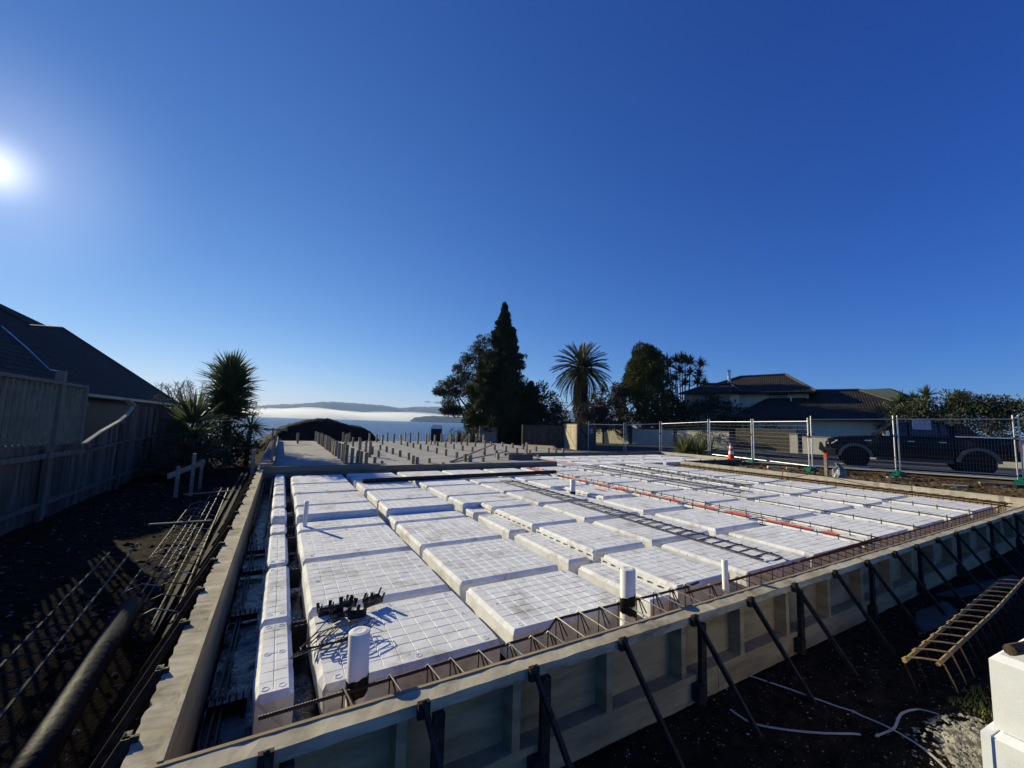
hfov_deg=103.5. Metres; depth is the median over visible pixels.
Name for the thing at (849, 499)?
foam pod
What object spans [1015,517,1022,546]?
steel peg
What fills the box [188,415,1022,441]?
lake
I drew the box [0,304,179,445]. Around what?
neighbour house
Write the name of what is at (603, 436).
wire fence
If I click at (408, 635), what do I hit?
foam pod
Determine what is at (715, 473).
foam pod
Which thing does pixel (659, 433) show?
wire fence
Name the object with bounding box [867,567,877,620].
steel peg
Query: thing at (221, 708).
loose bars
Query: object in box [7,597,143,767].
drain pipe
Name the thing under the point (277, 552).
foam pod
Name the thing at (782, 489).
foam pod
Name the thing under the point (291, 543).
pod spacer
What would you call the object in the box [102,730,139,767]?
raking brace
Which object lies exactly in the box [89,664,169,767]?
raking brace
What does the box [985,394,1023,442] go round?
garden bush
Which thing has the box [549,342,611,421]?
date palm
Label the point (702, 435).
street bush
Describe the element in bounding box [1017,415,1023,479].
wire fence
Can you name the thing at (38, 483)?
paling fence
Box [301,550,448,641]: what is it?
foam pod
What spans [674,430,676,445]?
wall post
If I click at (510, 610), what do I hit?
foam pod
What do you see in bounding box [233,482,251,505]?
raking brace
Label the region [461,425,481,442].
flax bush
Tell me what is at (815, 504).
foam pod
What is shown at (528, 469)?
foam pod
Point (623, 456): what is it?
foam pod
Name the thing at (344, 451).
timber post
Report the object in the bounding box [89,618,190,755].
raking brace
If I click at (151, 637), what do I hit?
long plank
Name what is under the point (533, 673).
raking brace
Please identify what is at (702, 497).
foam pod
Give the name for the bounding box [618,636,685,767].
raking brace
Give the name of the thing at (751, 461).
ballast block
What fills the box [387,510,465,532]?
foam pod
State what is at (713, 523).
foam pod
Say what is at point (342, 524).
foam pod
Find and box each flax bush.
[448,427,466,441]
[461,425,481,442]
[668,431,726,456]
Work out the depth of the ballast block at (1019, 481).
12.71 m
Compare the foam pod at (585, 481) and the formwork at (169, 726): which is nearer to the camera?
the formwork at (169, 726)
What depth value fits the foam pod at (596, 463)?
14.74 m
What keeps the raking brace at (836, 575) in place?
attached to the front formwork at (599, 700)
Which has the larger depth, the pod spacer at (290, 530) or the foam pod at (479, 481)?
the foam pod at (479, 481)
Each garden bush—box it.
[873,395,943,429]
[912,388,994,434]
[954,393,1023,441]
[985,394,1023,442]
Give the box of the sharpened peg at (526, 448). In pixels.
[525,443,527,453]
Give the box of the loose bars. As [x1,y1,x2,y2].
[203,540,256,749]
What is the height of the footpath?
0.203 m
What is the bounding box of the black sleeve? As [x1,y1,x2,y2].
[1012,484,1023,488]
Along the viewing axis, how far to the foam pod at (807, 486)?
10.19 m
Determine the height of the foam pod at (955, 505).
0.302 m
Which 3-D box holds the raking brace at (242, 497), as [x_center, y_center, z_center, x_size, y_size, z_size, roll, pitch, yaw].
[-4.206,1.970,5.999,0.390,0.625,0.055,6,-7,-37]
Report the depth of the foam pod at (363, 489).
8.22 m
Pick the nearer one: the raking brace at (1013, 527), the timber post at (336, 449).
the raking brace at (1013, 527)
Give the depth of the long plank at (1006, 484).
12.22 m
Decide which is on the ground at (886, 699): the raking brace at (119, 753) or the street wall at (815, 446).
the street wall at (815, 446)
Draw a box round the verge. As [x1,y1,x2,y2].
[596,443,802,453]
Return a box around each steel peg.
[279,758,294,767]
[430,709,445,767]
[527,673,550,767]
[692,622,707,704]
[794,590,805,654]
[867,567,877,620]
[917,551,925,596]
[956,537,964,575]
[989,526,997,558]
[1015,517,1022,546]
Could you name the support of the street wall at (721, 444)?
on the ground at (886, 699)
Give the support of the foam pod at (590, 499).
on the plastic sheet at (235, 725)
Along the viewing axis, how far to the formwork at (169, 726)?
2.13 m
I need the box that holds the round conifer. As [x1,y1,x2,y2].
[610,341,685,441]
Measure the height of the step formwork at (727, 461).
0.501 m
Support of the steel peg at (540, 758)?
on the ground at (886, 699)
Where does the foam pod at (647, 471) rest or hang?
on the plastic sheet at (235, 725)
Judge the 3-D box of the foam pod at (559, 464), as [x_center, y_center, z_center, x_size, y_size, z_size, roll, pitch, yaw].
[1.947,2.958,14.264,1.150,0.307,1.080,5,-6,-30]
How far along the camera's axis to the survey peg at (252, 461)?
9.80 m
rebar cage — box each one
[251,477,272,539]
[258,504,1016,720]
[672,464,1012,511]
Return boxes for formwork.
[120,469,262,767]
[144,506,1023,767]
[262,461,555,489]
[507,451,660,466]
[661,452,737,459]
[680,461,1023,513]
[688,459,743,464]
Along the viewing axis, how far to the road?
20.71 m
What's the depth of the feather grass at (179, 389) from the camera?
14.62 m
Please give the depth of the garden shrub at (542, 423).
30.48 m
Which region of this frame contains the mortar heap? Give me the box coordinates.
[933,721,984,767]
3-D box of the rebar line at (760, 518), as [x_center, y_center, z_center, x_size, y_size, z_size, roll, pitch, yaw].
[2.623,2.407,8.851,0.108,0.328,8.600,5,-6,-29]
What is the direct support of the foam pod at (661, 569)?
on the plastic sheet at (235, 725)
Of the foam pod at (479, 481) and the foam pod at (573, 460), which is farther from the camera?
the foam pod at (573, 460)
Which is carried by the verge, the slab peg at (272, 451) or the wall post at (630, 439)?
the wall post at (630, 439)
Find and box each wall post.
[629,428,631,443]
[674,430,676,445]
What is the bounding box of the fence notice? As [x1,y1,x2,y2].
[912,420,930,429]
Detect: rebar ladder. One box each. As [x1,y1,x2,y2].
[500,480,782,560]
[583,465,751,492]
[611,463,751,485]
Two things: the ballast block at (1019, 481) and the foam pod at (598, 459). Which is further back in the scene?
the foam pod at (598, 459)
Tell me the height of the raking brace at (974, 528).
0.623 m
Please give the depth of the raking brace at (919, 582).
4.05 m
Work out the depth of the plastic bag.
12.18 m
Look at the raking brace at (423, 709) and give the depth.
1.69 m
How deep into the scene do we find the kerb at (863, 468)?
15.65 m
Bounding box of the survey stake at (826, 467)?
[823,453,828,476]
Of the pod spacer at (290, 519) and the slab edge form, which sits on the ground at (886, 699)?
the slab edge form
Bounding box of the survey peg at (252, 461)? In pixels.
[250,449,255,477]
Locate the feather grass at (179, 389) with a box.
[149,379,214,451]
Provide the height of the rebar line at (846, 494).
0.338 m
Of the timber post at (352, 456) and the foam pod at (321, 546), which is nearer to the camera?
the foam pod at (321, 546)
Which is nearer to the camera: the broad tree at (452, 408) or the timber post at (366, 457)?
the timber post at (366, 457)
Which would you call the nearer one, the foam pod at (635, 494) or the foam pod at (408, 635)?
the foam pod at (408, 635)
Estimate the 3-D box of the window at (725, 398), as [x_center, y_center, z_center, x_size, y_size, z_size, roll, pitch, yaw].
[18.497,1.617,34.996,0.800,1.110,0.058,-2,-7,33]
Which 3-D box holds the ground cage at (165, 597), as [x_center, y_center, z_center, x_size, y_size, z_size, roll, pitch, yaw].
[-4.425,1.984,5.783,0.273,0.062,6.616,5,-7,-32]
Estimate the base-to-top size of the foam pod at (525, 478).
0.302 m
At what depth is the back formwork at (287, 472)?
10.46 m
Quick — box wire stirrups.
[290,614,376,658]
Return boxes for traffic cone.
[728,443,733,458]
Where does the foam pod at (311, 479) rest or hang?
on the plastic sheet at (235, 725)
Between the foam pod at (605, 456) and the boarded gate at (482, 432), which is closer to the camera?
the foam pod at (605, 456)
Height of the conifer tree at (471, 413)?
7.676 m
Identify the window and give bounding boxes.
[692,396,718,408]
[720,396,729,408]
[769,394,786,397]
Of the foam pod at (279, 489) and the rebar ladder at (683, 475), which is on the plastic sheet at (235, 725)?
the foam pod at (279, 489)
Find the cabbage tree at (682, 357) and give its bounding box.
[664,351,709,429]
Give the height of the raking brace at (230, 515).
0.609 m
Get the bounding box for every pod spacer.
[205,688,247,717]
[229,606,257,623]
[241,565,262,576]
[246,545,264,555]
[285,500,291,512]
[286,513,293,526]
[286,524,294,537]
[287,534,296,552]
[289,565,300,588]
[291,615,306,625]
[291,619,307,653]
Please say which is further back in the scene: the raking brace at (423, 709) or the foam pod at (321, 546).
the foam pod at (321, 546)
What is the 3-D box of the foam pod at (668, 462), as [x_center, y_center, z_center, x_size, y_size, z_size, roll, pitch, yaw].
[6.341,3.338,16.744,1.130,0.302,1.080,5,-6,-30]
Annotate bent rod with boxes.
[767,474,865,484]
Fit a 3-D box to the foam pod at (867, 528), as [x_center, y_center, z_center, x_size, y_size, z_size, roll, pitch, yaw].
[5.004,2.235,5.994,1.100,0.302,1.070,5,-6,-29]
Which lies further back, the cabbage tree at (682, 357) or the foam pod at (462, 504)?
the cabbage tree at (682, 357)
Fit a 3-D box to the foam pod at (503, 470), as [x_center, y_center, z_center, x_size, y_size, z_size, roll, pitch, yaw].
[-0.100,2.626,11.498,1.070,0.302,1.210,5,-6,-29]
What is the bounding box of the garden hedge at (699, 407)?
[650,391,809,450]
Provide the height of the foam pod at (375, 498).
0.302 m
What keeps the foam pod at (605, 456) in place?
on the plastic sheet
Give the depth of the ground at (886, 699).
2.96 m
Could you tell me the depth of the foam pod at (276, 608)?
3.15 m
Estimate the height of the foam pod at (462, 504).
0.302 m
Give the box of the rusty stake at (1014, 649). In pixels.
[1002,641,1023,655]
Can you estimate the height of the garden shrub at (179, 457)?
1.535 m
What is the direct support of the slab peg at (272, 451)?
attached to the slab edge form
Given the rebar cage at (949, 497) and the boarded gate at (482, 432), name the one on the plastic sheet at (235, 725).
the rebar cage at (949, 497)
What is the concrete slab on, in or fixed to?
on the ground at (886, 699)
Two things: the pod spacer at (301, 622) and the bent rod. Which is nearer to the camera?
the pod spacer at (301, 622)
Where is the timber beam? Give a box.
[362,470,555,482]
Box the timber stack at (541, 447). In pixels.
[528,445,554,449]
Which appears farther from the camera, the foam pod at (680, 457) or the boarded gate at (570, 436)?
the boarded gate at (570, 436)
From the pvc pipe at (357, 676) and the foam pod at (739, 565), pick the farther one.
the foam pod at (739, 565)
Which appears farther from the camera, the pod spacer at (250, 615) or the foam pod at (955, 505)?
the foam pod at (955, 505)
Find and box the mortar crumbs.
[901,712,988,767]
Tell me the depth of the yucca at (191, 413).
11.63 m
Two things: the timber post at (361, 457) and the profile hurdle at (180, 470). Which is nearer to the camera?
the profile hurdle at (180, 470)
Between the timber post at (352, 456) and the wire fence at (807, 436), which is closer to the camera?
the timber post at (352, 456)
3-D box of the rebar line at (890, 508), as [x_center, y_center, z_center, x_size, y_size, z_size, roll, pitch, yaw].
[5.195,2.595,10.017,0.170,0.338,8.101,5,-6,-29]
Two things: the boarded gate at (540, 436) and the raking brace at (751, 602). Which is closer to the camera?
the raking brace at (751, 602)
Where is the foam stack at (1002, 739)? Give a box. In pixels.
[980,639,1023,767]
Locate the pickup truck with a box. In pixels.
[819,418,1022,475]
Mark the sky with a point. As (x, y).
(343, 196)
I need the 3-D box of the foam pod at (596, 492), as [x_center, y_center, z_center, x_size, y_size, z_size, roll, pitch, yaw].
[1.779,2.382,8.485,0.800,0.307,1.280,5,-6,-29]
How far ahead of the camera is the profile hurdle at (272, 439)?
19.29 m
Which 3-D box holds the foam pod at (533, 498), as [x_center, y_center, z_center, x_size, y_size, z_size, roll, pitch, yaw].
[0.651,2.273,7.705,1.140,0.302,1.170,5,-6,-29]
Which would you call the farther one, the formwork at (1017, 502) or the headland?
the headland
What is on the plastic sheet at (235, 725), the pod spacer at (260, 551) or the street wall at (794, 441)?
the pod spacer at (260, 551)
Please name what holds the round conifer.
on the verge
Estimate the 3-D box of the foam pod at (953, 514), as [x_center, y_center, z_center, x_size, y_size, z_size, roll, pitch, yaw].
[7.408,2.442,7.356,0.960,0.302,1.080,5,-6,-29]
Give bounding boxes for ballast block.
[747,459,758,463]
[803,466,818,471]
[890,470,906,475]
[1013,478,1023,484]
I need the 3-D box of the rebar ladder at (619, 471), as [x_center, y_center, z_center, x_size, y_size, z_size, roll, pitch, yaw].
[3.742,2.527,11.051,0.440,0.051,5.483,5,-6,-28]
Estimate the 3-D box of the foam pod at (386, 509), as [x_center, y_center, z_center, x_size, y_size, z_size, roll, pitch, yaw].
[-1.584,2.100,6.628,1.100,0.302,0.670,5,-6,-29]
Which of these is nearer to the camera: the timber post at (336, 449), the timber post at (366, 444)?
the timber post at (336, 449)
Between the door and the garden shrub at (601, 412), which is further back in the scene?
the garden shrub at (601, 412)
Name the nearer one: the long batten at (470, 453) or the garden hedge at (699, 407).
the long batten at (470, 453)
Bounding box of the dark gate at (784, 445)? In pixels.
[736,428,796,451]
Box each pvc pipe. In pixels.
[302,501,308,526]
[345,626,369,707]
[570,479,575,494]
[620,566,635,625]
[721,559,728,594]
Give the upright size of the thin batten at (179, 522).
0.020 m
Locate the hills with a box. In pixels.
[242,402,641,427]
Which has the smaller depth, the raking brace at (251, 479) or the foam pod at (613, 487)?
the raking brace at (251, 479)
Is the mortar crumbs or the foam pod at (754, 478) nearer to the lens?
the mortar crumbs
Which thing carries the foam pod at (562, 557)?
on the plastic sheet at (235, 725)
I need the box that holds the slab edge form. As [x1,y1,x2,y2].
[257,437,277,468]
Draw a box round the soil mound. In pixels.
[251,418,379,449]
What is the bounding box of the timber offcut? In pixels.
[942,484,968,486]
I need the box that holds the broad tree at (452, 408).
[431,333,491,441]
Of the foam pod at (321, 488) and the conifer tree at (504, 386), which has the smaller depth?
the foam pod at (321, 488)
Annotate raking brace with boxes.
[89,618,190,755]
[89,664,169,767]
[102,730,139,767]
[123,586,204,696]
[157,558,217,639]
[171,542,224,612]
[184,526,232,587]
[197,511,238,564]
[207,502,242,546]
[213,494,246,535]
[229,488,249,512]
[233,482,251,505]
[236,478,253,499]
[238,473,255,495]
[256,747,274,767]
[416,698,443,767]
[528,664,573,767]
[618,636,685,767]
[690,614,762,736]
[747,596,817,703]
[792,582,858,675]
[832,569,896,654]
[865,559,925,634]
[893,551,947,615]
[914,544,966,606]
[936,537,988,594]
[954,531,997,579]
[971,526,1018,574]
[987,521,1023,560]
[1002,516,1023,539]
[1013,512,1023,523]
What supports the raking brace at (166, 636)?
attached to the formwork at (169, 726)
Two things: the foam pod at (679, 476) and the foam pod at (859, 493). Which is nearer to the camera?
the foam pod at (859, 493)
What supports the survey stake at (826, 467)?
on the ground at (886, 699)
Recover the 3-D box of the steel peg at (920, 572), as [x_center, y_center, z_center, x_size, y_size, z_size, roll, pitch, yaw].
[4.522,2.129,4.450,0.115,0.570,0.058,5,-6,-29]
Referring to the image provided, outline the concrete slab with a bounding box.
[275,441,565,465]
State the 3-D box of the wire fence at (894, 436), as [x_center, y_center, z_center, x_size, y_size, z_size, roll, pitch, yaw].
[12.402,2.177,14.639,2.636,2.117,0.141,0,-6,15]
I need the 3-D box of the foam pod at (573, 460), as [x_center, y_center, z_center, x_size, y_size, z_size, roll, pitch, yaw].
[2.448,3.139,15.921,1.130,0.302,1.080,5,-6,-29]
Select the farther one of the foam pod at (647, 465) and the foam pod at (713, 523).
the foam pod at (647, 465)
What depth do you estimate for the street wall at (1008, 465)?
19.18 m
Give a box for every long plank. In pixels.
[141,473,242,654]
[161,472,247,638]
[977,481,1022,485]
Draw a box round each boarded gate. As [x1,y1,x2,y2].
[479,426,487,442]
[487,427,497,442]
[521,425,548,445]
[548,425,563,446]
[564,424,577,449]
[578,424,595,449]
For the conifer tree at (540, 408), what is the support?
on the ground at (886, 699)
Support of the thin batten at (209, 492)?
on the ground cage at (165, 597)
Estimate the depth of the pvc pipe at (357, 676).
1.99 m
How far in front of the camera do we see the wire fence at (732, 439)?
18.98 m
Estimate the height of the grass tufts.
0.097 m
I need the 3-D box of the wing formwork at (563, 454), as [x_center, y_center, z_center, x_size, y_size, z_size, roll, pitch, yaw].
[4.619,3.316,17.334,9.290,0.508,3.546,5,-6,-29]
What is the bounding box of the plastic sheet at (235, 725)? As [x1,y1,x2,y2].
[195,489,506,751]
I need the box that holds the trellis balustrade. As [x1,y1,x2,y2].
[0,371,89,446]
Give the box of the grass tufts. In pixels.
[948,683,993,722]
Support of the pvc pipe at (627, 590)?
on the plastic sheet at (235, 725)
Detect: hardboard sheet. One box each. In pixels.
[915,601,961,635]
[936,574,1023,597]
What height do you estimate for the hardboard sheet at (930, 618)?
0.029 m
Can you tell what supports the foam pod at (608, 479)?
on the plastic sheet at (235, 725)
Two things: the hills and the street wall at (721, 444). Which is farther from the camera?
the hills
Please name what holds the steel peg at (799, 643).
on the ground at (886, 699)
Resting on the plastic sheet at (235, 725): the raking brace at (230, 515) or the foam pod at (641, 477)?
the foam pod at (641, 477)
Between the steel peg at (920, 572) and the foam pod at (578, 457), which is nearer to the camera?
the steel peg at (920, 572)
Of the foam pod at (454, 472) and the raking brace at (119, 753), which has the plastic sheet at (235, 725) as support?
the foam pod at (454, 472)
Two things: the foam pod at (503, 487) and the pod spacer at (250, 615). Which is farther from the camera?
the foam pod at (503, 487)
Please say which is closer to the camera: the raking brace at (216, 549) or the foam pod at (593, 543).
the raking brace at (216, 549)
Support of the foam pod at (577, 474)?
on the plastic sheet at (235, 725)
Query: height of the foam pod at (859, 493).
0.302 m
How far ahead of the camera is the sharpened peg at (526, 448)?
15.30 m
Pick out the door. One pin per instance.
(437, 433)
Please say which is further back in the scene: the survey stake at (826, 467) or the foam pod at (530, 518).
the survey stake at (826, 467)
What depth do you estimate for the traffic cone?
17.72 m
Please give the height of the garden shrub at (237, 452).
2.290 m
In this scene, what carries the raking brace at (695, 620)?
attached to the front formwork at (599, 700)
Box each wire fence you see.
[588,422,625,449]
[631,421,660,451]
[661,419,709,455]
[709,419,752,458]
[753,418,810,465]
[810,416,896,469]
[896,415,1018,479]
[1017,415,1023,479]
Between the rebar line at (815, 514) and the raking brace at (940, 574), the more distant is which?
the rebar line at (815, 514)
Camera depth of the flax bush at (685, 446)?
21.37 m
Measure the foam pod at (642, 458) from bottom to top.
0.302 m
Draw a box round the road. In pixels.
[444,441,1022,477]
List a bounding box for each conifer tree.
[461,302,541,443]
[462,362,491,436]
[509,380,556,443]
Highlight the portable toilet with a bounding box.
[431,424,441,441]
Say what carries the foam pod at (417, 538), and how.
on the plastic sheet at (235, 725)
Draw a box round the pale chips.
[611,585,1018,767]
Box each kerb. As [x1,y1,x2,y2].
[465,440,837,456]
[558,450,1016,479]
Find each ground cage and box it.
[0,543,138,719]
[120,501,209,597]
[137,487,228,625]
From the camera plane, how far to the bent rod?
10.71 m
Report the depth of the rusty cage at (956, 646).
3.15 m
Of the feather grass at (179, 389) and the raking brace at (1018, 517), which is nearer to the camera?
the raking brace at (1018, 517)
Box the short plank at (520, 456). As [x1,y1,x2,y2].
[508,454,532,459]
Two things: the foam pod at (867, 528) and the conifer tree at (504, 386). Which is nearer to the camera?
the foam pod at (867, 528)
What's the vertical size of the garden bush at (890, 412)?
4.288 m
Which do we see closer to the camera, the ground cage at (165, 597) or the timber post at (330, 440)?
the ground cage at (165, 597)
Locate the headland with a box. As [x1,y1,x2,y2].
[410,416,609,427]
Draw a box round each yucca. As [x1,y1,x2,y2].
[153,386,232,471]
[193,348,266,463]
[220,408,272,465]
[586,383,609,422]
[884,384,944,418]
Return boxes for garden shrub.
[133,431,234,479]
[165,414,266,467]
[188,357,265,442]
[442,428,478,441]
[519,380,579,443]
[535,419,570,444]
[571,381,627,443]
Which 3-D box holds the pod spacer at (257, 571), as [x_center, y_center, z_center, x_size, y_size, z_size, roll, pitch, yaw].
[-2.725,1.960,4.233,0.190,0.090,0.030,5,-6,-29]
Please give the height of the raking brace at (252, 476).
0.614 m
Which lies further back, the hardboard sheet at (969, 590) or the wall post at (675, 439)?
the wall post at (675, 439)
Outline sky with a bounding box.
[0,0,1023,439]
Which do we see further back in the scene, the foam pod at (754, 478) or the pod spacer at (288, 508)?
the foam pod at (754, 478)
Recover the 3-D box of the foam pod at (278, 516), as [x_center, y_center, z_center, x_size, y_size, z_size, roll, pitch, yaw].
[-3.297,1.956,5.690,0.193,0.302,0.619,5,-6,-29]
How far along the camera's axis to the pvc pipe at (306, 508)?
5.27 m
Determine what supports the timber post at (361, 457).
on the concrete slab
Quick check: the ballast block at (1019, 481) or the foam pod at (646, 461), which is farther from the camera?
the foam pod at (646, 461)
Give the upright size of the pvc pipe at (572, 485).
0.564 m
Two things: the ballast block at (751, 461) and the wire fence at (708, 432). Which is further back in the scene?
the wire fence at (708, 432)
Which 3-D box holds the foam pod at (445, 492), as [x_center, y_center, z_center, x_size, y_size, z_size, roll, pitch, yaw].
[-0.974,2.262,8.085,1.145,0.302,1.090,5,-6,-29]
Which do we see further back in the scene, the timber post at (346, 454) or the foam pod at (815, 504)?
the timber post at (346, 454)
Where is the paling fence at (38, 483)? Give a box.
[0,398,183,535]
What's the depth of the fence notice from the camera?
13.90 m
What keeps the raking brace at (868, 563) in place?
attached to the front formwork at (599, 700)
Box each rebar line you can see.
[529,467,879,550]
[556,476,874,554]
[562,465,921,539]
[609,466,953,528]
[642,466,975,514]
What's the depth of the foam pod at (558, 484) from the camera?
9.29 m
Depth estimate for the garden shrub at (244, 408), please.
16.35 m
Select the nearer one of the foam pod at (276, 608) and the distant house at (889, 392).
the foam pod at (276, 608)
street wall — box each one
[596,428,628,443]
[632,428,673,445]
[677,430,729,448]
[789,434,798,452]
[802,436,830,454]
[870,443,1023,468]
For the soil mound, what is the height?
4.106 m
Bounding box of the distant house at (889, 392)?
[862,388,909,398]
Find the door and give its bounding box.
[432,431,439,441]
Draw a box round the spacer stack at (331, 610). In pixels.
[316,587,384,622]
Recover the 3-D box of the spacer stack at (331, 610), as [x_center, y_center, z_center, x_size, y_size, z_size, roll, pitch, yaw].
[-1.159,1.607,2.946,0.477,0.131,0.249,5,-6,-29]
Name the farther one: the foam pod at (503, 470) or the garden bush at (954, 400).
the garden bush at (954, 400)
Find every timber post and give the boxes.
[329,437,331,451]
[334,441,338,455]
[337,443,340,458]
[341,444,343,460]
[343,443,346,462]
[344,445,348,463]
[350,448,354,462]
[355,450,359,462]
[358,437,360,450]
[359,451,362,462]
[364,441,367,451]
[364,452,368,462]
[368,442,371,456]
[411,455,414,463]
[463,454,466,461]
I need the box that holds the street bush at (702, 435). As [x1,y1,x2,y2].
[693,428,732,443]
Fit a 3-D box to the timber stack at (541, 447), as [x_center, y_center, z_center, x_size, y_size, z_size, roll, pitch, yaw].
[1.534,3.503,21.291,1.789,0.564,0.460,-3,-8,42]
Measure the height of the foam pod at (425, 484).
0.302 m
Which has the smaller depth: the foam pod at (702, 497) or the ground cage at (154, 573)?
the ground cage at (154, 573)
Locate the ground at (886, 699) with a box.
[0,437,1023,767]
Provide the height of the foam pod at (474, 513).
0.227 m
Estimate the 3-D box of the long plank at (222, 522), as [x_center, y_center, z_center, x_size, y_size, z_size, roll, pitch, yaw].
[-4.784,2.131,6.835,0.045,0.170,9.201,5,-7,-30]
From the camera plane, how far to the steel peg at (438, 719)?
1.74 m
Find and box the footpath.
[566,451,1016,479]
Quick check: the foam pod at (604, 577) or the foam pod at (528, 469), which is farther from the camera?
the foam pod at (528, 469)
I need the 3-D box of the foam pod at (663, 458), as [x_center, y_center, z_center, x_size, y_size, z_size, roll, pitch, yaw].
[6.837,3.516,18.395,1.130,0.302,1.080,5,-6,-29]
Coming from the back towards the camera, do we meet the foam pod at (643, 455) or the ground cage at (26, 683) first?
the foam pod at (643, 455)
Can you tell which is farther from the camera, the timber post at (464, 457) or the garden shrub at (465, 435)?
the garden shrub at (465, 435)
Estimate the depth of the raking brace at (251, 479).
7.75 m
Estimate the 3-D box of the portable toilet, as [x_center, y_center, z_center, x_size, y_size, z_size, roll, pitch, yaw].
[-5.508,4.068,29.296,0.760,2.260,0.765,2,-6,-4]
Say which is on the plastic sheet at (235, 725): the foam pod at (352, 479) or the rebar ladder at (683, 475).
the foam pod at (352, 479)
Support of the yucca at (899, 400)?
on the ground at (886, 699)
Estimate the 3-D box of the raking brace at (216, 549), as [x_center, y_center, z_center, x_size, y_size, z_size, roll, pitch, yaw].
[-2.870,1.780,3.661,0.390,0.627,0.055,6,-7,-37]
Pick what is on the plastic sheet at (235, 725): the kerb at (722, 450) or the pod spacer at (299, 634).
the pod spacer at (299, 634)
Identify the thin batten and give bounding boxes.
[148,520,211,524]
[183,490,237,494]
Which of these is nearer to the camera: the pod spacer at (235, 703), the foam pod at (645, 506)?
the pod spacer at (235, 703)
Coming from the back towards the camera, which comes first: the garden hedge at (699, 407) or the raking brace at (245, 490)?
the garden hedge at (699, 407)
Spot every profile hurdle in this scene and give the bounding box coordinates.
[167,454,204,497]
[262,428,287,448]
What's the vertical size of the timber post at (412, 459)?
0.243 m
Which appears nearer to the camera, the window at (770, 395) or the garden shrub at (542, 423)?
the garden shrub at (542, 423)
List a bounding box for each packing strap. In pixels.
[725,675,946,767]
[730,709,860,735]
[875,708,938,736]
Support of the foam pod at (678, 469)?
on the plastic sheet at (235, 725)
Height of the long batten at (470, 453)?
0.320 m
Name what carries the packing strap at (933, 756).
on the ground at (886, 699)
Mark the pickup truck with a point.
(922, 441)
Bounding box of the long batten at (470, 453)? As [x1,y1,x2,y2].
[449,444,493,462]
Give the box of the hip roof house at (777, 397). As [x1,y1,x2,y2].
[679,370,951,450]
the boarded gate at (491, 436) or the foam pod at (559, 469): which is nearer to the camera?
the foam pod at (559, 469)
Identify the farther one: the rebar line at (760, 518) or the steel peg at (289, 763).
the rebar line at (760, 518)
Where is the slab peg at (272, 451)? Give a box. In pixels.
[271,445,273,462]
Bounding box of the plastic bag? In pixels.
[832,462,846,478]
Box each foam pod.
[252,622,293,734]
[259,566,290,631]
[266,535,287,572]
[269,524,286,537]
[271,508,286,534]
[272,495,285,509]
[273,485,285,496]
[274,474,284,486]
[291,475,347,491]
[291,482,357,509]
[294,491,368,521]
[295,502,378,536]
[296,525,410,573]
[297,516,385,534]
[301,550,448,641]
[307,591,499,714]
[346,472,398,487]
[356,481,418,498]
[367,488,437,509]
[378,497,454,524]
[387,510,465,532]
[396,517,501,559]
[397,471,448,482]
[412,478,474,489]
[422,538,557,604]
[427,484,499,500]
[441,469,495,479]
[448,493,517,515]
[466,507,489,521]
[466,570,619,658]
[467,477,520,484]
[478,514,525,540]
[480,499,530,513]
[481,482,548,493]
[483,468,524,477]
[494,506,576,532]
[506,489,588,506]
[510,475,558,481]
[514,532,589,574]
[520,468,547,475]
[528,479,586,490]
[532,467,578,471]
[536,522,644,563]
[543,456,570,458]
[543,500,639,523]
[544,459,566,461]
[556,458,591,461]
[557,462,587,466]
[557,471,604,478]
[557,476,592,484]
[560,490,602,501]
[563,485,632,500]
[564,465,613,470]
[565,456,596,458]
[575,461,612,465]
[578,563,670,620]
[580,475,638,485]
[581,458,617,461]
[587,469,642,475]
[589,483,633,493]
[590,456,619,457]
[592,515,708,547]
[599,464,637,469]
[600,461,640,464]
[601,546,729,609]
[603,497,684,515]
[605,457,638,460]
[608,455,636,457]
[611,482,683,494]
[615,474,679,482]
[624,460,662,464]
[624,468,668,474]
[625,457,659,459]
[625,463,673,467]
[628,455,657,456]
[631,492,687,505]
[646,457,677,459]
[648,459,679,466]
[651,467,703,472]
[651,480,725,490]
[654,472,707,480]
[655,509,759,535]
[656,490,739,505]
[661,534,809,592]
[666,459,688,460]
[669,456,694,458]
[681,471,741,478]
[684,503,757,521]
[693,478,753,487]
[698,487,779,500]
[711,500,813,522]
[720,475,784,484]
[728,525,858,568]
[740,484,811,496]
[755,495,853,514]
[757,519,870,552]
[765,481,835,492]
[790,514,908,548]
[798,493,881,507]
[818,488,905,502]
[830,507,945,536]
[871,503,969,526]
[888,497,994,520]
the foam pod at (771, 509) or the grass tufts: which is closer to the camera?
the grass tufts
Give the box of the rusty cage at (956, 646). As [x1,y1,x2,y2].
[901,577,1023,693]
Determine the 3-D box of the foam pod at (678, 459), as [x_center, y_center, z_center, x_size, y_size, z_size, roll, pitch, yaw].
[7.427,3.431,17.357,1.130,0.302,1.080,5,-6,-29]

